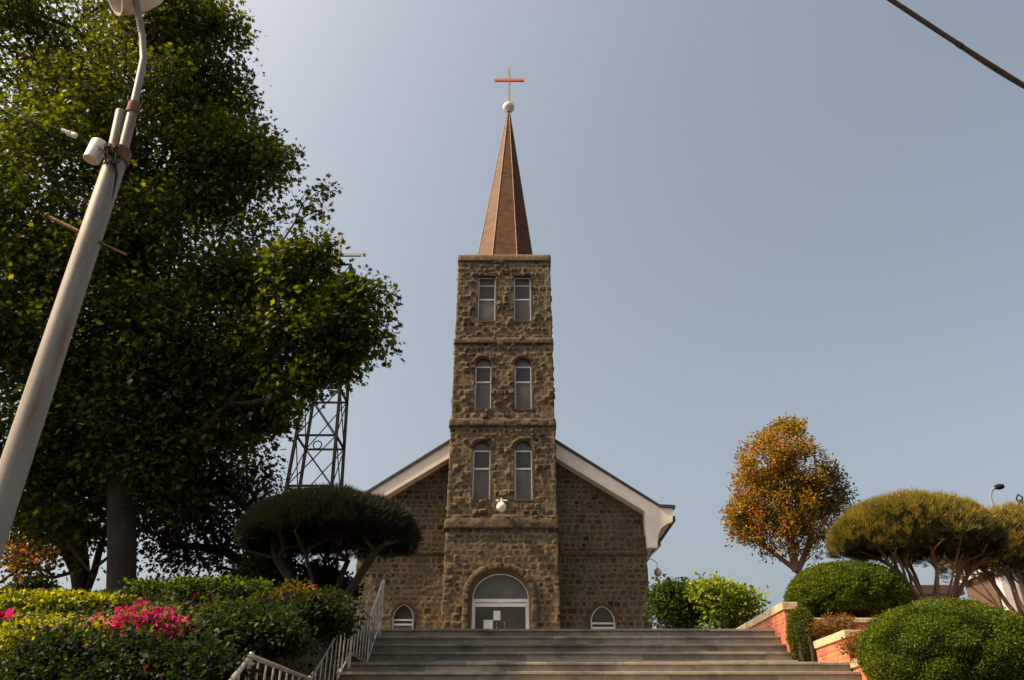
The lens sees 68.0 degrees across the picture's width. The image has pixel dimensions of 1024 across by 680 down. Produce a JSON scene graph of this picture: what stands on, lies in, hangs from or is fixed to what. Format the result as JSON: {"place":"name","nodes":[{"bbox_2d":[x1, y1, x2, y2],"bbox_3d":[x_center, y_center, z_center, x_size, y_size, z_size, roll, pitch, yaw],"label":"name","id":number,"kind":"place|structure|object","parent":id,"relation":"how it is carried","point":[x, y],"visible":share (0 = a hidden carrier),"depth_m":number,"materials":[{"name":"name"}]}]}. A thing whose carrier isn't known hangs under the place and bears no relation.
{"place":"outdoors","nodes":[
{"label":"outdoors","id":0,"kind":"place"},
{"bbox_2d":[0,600,370,679],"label":"bank","id":1,"kind":"structure","parent":0,"point":[308,658],"depth_m":11.47,"materials":[{"name":"green plant"}]},
{"bbox_2d":[0,606,21,623],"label":"azalea shrub","id":2,"kind":"object","parent":1,"relation":"on","point":[12,611],"visible":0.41,"depth_m":9.97,"materials":[{"name":"pink plant"}]},
{"bbox_2d":[0,529,63,585],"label":"young tree","id":3,"kind":"object","parent":1,"relation":"on","point":[20,567],"visible":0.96,"depth_m":13.76,"materials":[{"name":"orange plant"}]},
{"bbox_2d":[0,570,63,590],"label":"shrub","id":4,"kind":"object","parent":1,"relation":"on","point":[44,583],"visible":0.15,"depth_m":14.42,"materials":[{"name":"green plant"}]},
{"bbox_2d":[0,606,117,675],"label":"shrub","id":5,"kind":"object","parent":1,"relation":"on","point":[6,635],"visible":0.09,"depth_m":8.51,"materials":[{"name":"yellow plant"}]},
{"bbox_2d":[0,586,144,614],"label":"shrub","id":6,"kind":"object","parent":1,"relation":"on","point":[53,598],"visible":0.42,"depth_m":10.72,"materials":[{"name":"yellow plant"}]},
{"bbox_2d":[0,0,162,561],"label":"street lamp","id":7,"kind":"object","parent":1,"relation":"on","point":[114,154],"visible":1,"depth_m":4.92,"materials":[{"name":"metal"}]},
{"bbox_2d":[0,380,223,590],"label":"broadleaf tree","id":8,"kind":"object","parent":1,"relation":"on","point":[84,580],"visible":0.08,"depth_m":17.64,"materials":[{"name":"green plant"}]},
{"bbox_2d":[0,619,260,679],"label":"shrub","id":9,"kind":"object","parent":1,"relation":"on","point":[97,660],"visible":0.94,"depth_m":7.39,"materials":[{"name":"green plant"}]},
{"bbox_2d":[74,597,201,652],"bbox_3d":[-4.415,3.596,8.988,1.493,1.086,1.131,0,-29,0],"label":"azalea shrub","id":10,"kind":"object","parent":1,"relation":"on","point":[137,614],"visible":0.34,"depth_m":8.89,"materials":[{"name":"pink plant"}]},
{"bbox_2d":[120,649,178,679],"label":"azalea shrub","id":11,"kind":"object","parent":1,"relation":"on","point":[151,673],"visible":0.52,"depth_m":7.29,"materials":[{"name":"green plant"}]},
{"bbox_2d":[115,572,280,602],"bbox_3d":[-4.818,3.932,11.719,2.525,0.514,1.327,0,-29,0],"label":"shrub","id":12,"kind":"object","parent":1,"relation":"on","point":[182,585],"visible":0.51,"depth_m":11.41,"materials":[{"name":"green plant"}]},
{"bbox_2d":[0,0,404,590],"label":"broadleaf tree","id":13,"kind":"object","parent":1,"relation":"on","point":[191,390],"visible":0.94,"depth_m":16.41,"materials":[{"name":"green plant"}]},
{"bbox_2d":[188,585,216,601],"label":"azalea shrub","id":14,"kind":"object","parent":1,"relation":"on","point":[206,586],"visible":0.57,"depth_m":11.28,"materials":[{"name":"green plant"}]},
{"bbox_2d":[136,418,293,582],"bbox_3d":[-6.652,4.153,17.068,4.441,5.227,2.763,0,-29,0],"label":"maple tree","id":15,"kind":"object","parent":1,"relation":"on","point":[219,549],"visible":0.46,"depth_m":16.75,"materials":[{"name":"green plant"}]},
{"bbox_2d":[157,595,318,660],"bbox_3d":[-3.408,3.585,9.389,2.032,0.779,1.385,0,-29,0],"label":"shrub","id":16,"kind":"object","parent":1,"relation":"on","point":[267,634],"visible":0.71,"depth_m":9.19,"materials":[{"name":"green plant"}]},
{"bbox_2d":[224,551,305,588],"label":"shrub","id":17,"kind":"object","parent":1,"relation":"on","point":[265,568],"visible":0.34,"depth_m":13.99,"materials":[{"name":"green plant"}]},
{"bbox_2d":[254,576,326,602],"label":"shrub","id":18,"kind":"object","parent":1,"relation":"on","point":[299,588],"visible":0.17,"depth_m":11.26,"materials":[{"name":"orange plant"}]},
{"bbox_2d":[235,584,366,640],"bbox_3d":[-3.023,3.788,10.665,1.839,0.792,1.821,0,-29,0],"label":"shrub","id":19,"kind":"object","parent":1,"relation":"on","point":[331,613],"visible":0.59,"depth_m":10.31,"materials":[{"name":"green plant"}]},
{"bbox_2d":[282,554,365,606],"bbox_3d":[-3.395,4.415,13.540,1.545,1.123,1.162,0,-29,0],"label":"shrub","id":20,"kind":"object","parent":1,"relation":"on","point":[323,573],"visible":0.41,"depth_m":13.42,"materials":[{"name":"green plant"}]},
{"bbox_2d":[230,480,425,638],"bbox_3d":[-3.243,3.858,13.284,3.469,2.628,3.030,0,-29,0],"label":"topiary pine","id":21,"kind":"object","parent":1,"relation":"on","point":[337,519],"visible":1,"depth_m":12.87,"materials":[{"name":"green plant"}]},
{"bbox_2d":[0,0,1023,671],"label":"sky","id":22,"kind":"structure","parent":0,"point":[747,214],"materials":[{"name":"blue"}]},
{"bbox_2d":[912,585,964,603],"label":"shed","id":23,"kind":"structure","parent":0,"point":[927,590],"depth_m":25.15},
{"bbox_2d":[887,0,1023,88],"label":"overhead cable","id":24,"kind":"object","parent":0,"point":[969,51],"visible":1,"depth_m":9.40,"materials":[{"name":"black rubber"}]},
{"bbox_2d":[960,519,1023,617],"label":"house","id":25,"kind":"structure","parent":0,"point":[1005,589],"depth_m":29.67,"materials":[{"name":"beige concrete"}]},
{"bbox_2d":[1015,494,1023,508],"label":"curled lamp bracket","id":26,"kind":"object","parent":25,"relation":"attached to","point":[1021,499],"visible":0.49,"depth_m":32.73,"materials":[{"name":"grey metal"}]},
{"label":"terrace","id":27,"kind":"structure","parent":0,"visible":0},
{"bbox_2d":[849,658,866,679],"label":"brick wall","id":28,"kind":"structure","parent":27,"relation":"on","point":[853,665],"depth_m":12.21,"materials":[{"name":"brick"}]},
{"bbox_2d":[836,626,865,660],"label":"dry shrub","id":29,"kind":"object","parent":28,"relation":"on","point":[850,645],"visible":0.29,"depth_m":12.32,"materials":[{"name":"brown plant"}]},
{"bbox_2d":[854,594,1023,679],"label":"clipped bush","id":30,"kind":"object","parent":27,"relation":"on","point":[951,638],"visible":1,"depth_m":10.09,"materials":[{"name":"green plant"}]},
{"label":"plateau","id":31,"kind":"structure","parent":0,"visible":0},
{"bbox_2d":[284,235,360,566],"bbox_3d":[-7.588,3.396,30.085,2.495,18.563,2.210,0,-29,0],"label":"lattice mast","id":32,"kind":"object","parent":31,"relation":"on","point":[335,449],"visible":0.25,"depth_m":29.84,"materials":[{"name":"metal"}]},
{"bbox_2d":[350,68,675,630],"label":"church","id":33,"kind":"structure","parent":31,"relation":"on","point":[568,538],"depth_m":33.67,"materials":[{"name":"stone"}]},
{"bbox_2d":[389,603,415,628],"bbox_3d":[-4.587,12.603,31.545,1.112,3.325,0.290,0,-29,0],"label":"window","id":34,"kind":"structure","parent":33,"relation":"in","point":[403,616],"depth_m":32.01,"materials":[{"name":"grey glass"}]},
{"bbox_2d":[470,439,491,500],"bbox_3d":[-1.345,5.767,33.554,0.982,2.905,0.370,0,-29,0],"label":"window","id":35,"kind":"structure","parent":33,"relation":"in","point":[481,454],"depth_m":33.56,"materials":[{"name":"grey glass"}]},
{"bbox_2d":[473,356,492,409],"bbox_3d":[-1.354,2.071,35.601,0.962,2.861,0.370,0,-29,0],"label":"window","id":36,"kind":"structure","parent":33,"relation":"in","point":[483,372],"depth_m":35.65,"materials":[{"name":"grey glass"}]},
{"bbox_2d":[476,274,496,321],"bbox_3d":[-1.259,-2.013,37.863,1.068,2.841,0.370,0,-29,0],"label":"window","id":37,"kind":"structure","parent":33,"relation":"in","point":[486,302],"depth_m":37.90,"materials":[{"name":"grey glass"}]},
{"bbox_2d":[469,570,531,629],"bbox_3d":[-0.471,11.527,30.442,2.715,4.649,0.500,0,-29,0],"label":"door","id":38,"kind":"structure","parent":33,"relation":"in","point":[502,600],"depth_m":30.95,"materials":[{"name":"white paint"}]},
{"bbox_2d":[496,498,506,511],"bbox_3d":[-0.453,7.018,32.342,0.500,0.628,0.555,0,-29,0],"label":"globe lamp","id":39,"kind":"object","parent":33,"relation":"attached to","point":[501,505],"visible":1,"depth_m":32.10,"materials":[{"name":"white glass"}]},
{"bbox_2d":[512,274,532,321],"bbox_3d":[0.516,-2.013,37.863,1.046,2.841,0.370,0,-29,0],"label":"window","id":40,"kind":"structure","parent":33,"relation":"in","point":[522,292],"depth_m":37.90,"materials":[{"name":"grey glass"}]},
{"bbox_2d":[513,357,533,409],"bbox_3d":[0.522,2.071,35.601,0.982,2.861,0.370,0,-29,0],"label":"window","id":41,"kind":"structure","parent":33,"relation":"in","point":[522,367],"depth_m":35.62,"materials":[{"name":"grey glass"}]},
{"bbox_2d":[513,439,533,500],"bbox_3d":[0.505,5.767,33.554,0.970,2.905,0.370,0,-29,0],"label":"window","id":42,"kind":"structure","parent":33,"relation":"in","point":[523,450],"depth_m":33.56,"materials":[{"name":"grey glass"}]},
{"bbox_2d":[589,605,617,628],"bbox_3d":[3.820,12.634,31.529,1.237,3.256,0.290,0,-29,0],"label":"window","id":43,"kind":"structure","parent":33,"relation":"in","point":[602,617],"depth_m":32.00,"materials":[{"name":"grey glass"}]},
{"bbox_2d":[648,559,661,576],"bbox_3d":[6.502,10.861,36.252,1.264,0.847,0.380,0,-29,0],"label":"globe lamp","id":44,"kind":"object","parent":33,"relation":"attached to","point":[657,572],"visible":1,"depth_m":36.03,"materials":[{"name":"white glass"}]},
{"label":"plateau","id":45,"kind":"structure","parent":0,"visible":0},
{"bbox_2d":[642,573,716,628],"bbox_3d":[5.535,8.958,23.731,2.792,3.085,2.247,0,-29,0],"label":"shrub","id":46,"kind":"object","parent":45,"relation":"on","point":[668,604],"visible":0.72,"depth_m":23.56,"materials":[{"name":"green plant"}]},
{"bbox_2d":[681,570,771,628],"bbox_3d":[6.543,8.583,22.939,2.657,2.979,2.314,0,-29,0],"label":"shrub","id":47,"kind":"object","parent":45,"relation":"on","point":[731,605],"visible":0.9,"depth_m":22.70,"materials":[{"name":"green plant"}]},
{"bbox_2d":[736,602,797,659],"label":"brick wall","id":48,"kind":"structure","parent":45,"relation":"on","point":[772,617],"depth_m":14.96,"materials":[{"name":"brick"}]},
{"bbox_2d":[718,412,858,575],"bbox_3d":[7.397,4.975,20.077,3.781,6.546,2.115,0,-29,0],"label":"golden leaved tree","id":49,"kind":"object","parent":45,"relation":"on","point":[810,506],"visible":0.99,"depth_m":20.22,"materials":[{"name":"orange plant"}]},
{"bbox_2d":[783,558,914,617],"bbox_3d":[6.941,5.439,15.709,2.630,1.743,2.285,0,-29,0],"label":"clipped bush","id":50,"kind":"object","parent":45,"relation":"on","point":[855,587],"visible":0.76,"depth_m":15.09,"materials":[{"name":"green plant"}]},
{"bbox_2d":[859,607,887,617],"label":"dry shrub","id":51,"kind":"object","parent":45,"relation":"on","point":[872,613],"visible":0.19,"depth_m":14.90,"materials":[{"name":"brown plant"}]},
{"bbox_2d":[823,486,1016,601],"bbox_3d":[8.645,4.739,16.206,4.178,3.204,3.160,0,-29,0],"label":"topiary pine","id":52,"kind":"object","parent":45,"relation":"on","point":[905,528],"visible":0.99,"depth_m":15.87,"materials":[{"name":"green plant"}]},
{"bbox_2d":[933,497,1023,614],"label":"topiary pine","id":53,"kind":"object","parent":45,"relation":"on","point":[1009,513],"visible":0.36,"depth_m":17.99,"materials":[{"name":"green plant"}]},
{"bbox_2d":[990,484,1023,604],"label":"street lamp","id":54,"kind":"object","parent":45,"relation":"on","point":[1000,487],"visible":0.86,"depth_m":27.51,"materials":[{"name":"metal"}]},
{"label":"terrace","id":55,"kind":"structure","parent":0,"visible":0},
{"bbox_2d":[802,618,832,639],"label":"dry shrub","id":56,"kind":"object","parent":55,"relation":"on","point":[818,630],"visible":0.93,"depth_m":14.02,"materials":[{"name":"brown plant"}]},
{"bbox_2d":[812,630,861,669],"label":"brick wall","id":57,"kind":"structure","parent":55,"relation":"on","point":[826,649],"depth_m":13.15,"materials":[{"name":"brick"}]},
{"bbox_2d":[820,612,863,634],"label":"dry shrub","id":58,"kind":"object","parent":55,"relation":"on","point":[844,625],"visible":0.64,"depth_m":14.12,"materials":[{"name":"brown plant"}]},
{"bbox_2d":[812,618,872,633],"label":"brick wall","id":59,"kind":"structure","parent":55,"relation":"on","point":[862,621],"depth_m":14.42,"materials":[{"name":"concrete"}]},
{"label":"ground","id":60,"kind":"structure","parent":0,"visible":0},
{"bbox_2d":[0,584,359,679],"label":"ground cover","id":61,"kind":"object","parent":60,"relation":"on","point":[160,596],"visible":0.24,"depth_m":10.79,"materials":[{"name":"green plant"}]},
{"bbox_2d":[338,629,860,679],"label":"stone steps","id":62,"kind":"structure","parent":60,"relation":"on","point":[580,654],"depth_m":14.08,"materials":[{"name":"stone"}]},
{"bbox_2d":[229,580,384,679],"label":"stair railing","id":63,"kind":"object","parent":62,"relation":"on","point":[247,662],"visible":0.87,"depth_m":11.46,"materials":[{"name":"metal"}]},
{"bbox_2d":[783,604,820,661],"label":"clipped hedge","id":64,"kind":"object","parent":62,"relation":"on","point":[800,643],"visible":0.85,"depth_m":14.06,"materials":[{"name":"green plant"}]}
]}

